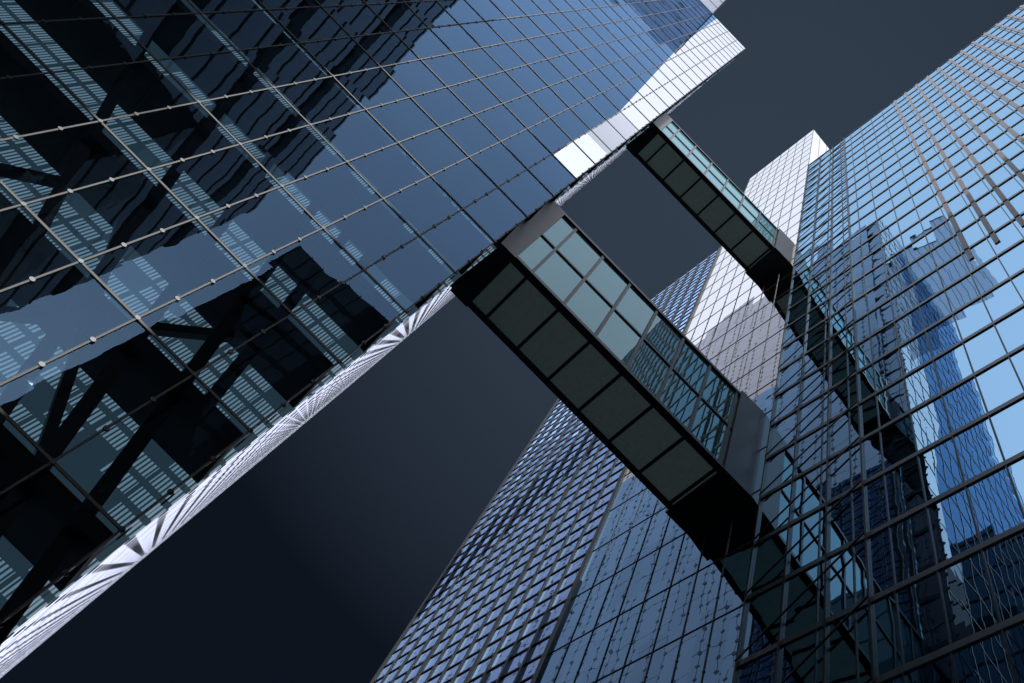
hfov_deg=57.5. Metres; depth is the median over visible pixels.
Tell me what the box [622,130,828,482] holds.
tall tower
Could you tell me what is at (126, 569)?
facade fins
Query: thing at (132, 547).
tower side fixings
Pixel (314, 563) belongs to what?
sky
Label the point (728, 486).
skybridge frame
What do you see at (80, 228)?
tower interior
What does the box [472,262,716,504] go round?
skybridge soffit
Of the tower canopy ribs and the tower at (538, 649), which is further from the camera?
the tower canopy ribs
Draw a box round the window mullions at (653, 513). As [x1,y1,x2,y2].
[549,129,826,682]
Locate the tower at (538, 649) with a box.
[375,251,716,682]
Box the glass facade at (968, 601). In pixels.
[736,4,1023,682]
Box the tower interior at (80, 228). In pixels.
[0,0,733,635]
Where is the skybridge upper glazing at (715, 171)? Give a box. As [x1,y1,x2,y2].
[662,122,776,242]
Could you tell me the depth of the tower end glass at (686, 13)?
101.00 m
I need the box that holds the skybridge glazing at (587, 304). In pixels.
[518,217,737,462]
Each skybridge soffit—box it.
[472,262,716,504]
[638,134,770,267]
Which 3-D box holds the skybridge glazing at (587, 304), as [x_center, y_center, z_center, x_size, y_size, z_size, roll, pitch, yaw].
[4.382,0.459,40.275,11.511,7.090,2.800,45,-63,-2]
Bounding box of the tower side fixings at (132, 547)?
[0,51,741,672]
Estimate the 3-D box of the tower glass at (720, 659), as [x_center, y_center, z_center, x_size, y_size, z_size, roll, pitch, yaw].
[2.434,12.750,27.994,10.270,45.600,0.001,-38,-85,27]
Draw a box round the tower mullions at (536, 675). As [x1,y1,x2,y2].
[370,247,721,682]
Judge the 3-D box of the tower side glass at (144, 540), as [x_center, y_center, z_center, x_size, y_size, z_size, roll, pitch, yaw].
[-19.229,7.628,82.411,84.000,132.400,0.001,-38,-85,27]
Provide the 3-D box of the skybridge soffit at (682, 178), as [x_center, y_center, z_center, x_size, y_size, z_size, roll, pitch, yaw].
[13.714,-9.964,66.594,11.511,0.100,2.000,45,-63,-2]
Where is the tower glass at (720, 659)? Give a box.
[538,386,774,682]
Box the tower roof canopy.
[700,0,724,12]
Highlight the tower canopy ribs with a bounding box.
[699,0,726,13]
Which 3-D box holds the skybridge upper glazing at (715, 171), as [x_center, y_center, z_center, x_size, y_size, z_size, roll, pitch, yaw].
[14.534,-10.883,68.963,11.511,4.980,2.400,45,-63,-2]
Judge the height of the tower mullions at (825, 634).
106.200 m
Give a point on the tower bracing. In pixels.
(56, 438)
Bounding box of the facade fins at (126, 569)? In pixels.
[0,87,699,676]
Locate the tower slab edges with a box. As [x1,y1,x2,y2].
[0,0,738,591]
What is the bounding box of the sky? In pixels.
[0,0,1023,682]
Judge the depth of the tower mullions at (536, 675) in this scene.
53.04 m
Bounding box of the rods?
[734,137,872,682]
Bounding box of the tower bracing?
[0,0,643,645]
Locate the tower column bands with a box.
[893,5,1023,260]
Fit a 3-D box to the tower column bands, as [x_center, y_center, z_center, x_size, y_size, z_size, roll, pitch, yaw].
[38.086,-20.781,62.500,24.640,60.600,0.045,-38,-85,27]
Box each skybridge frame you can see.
[450,200,765,535]
[625,112,793,286]
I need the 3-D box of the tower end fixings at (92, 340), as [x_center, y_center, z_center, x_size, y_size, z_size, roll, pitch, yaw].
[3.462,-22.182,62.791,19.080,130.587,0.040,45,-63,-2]
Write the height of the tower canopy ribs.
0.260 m
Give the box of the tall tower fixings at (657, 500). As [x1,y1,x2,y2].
[560,134,812,681]
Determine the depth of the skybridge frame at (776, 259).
66.76 m
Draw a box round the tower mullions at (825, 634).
[732,8,1023,682]
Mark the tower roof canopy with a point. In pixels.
(710, 6)
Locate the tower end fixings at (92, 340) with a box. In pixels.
[0,0,743,627]
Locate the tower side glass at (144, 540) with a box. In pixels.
[0,66,722,677]
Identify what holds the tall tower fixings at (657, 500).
attached to the window mullions at (653, 513)
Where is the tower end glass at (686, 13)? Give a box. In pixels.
[647,0,738,63]
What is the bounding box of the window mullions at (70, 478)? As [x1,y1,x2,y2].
[0,0,745,620]

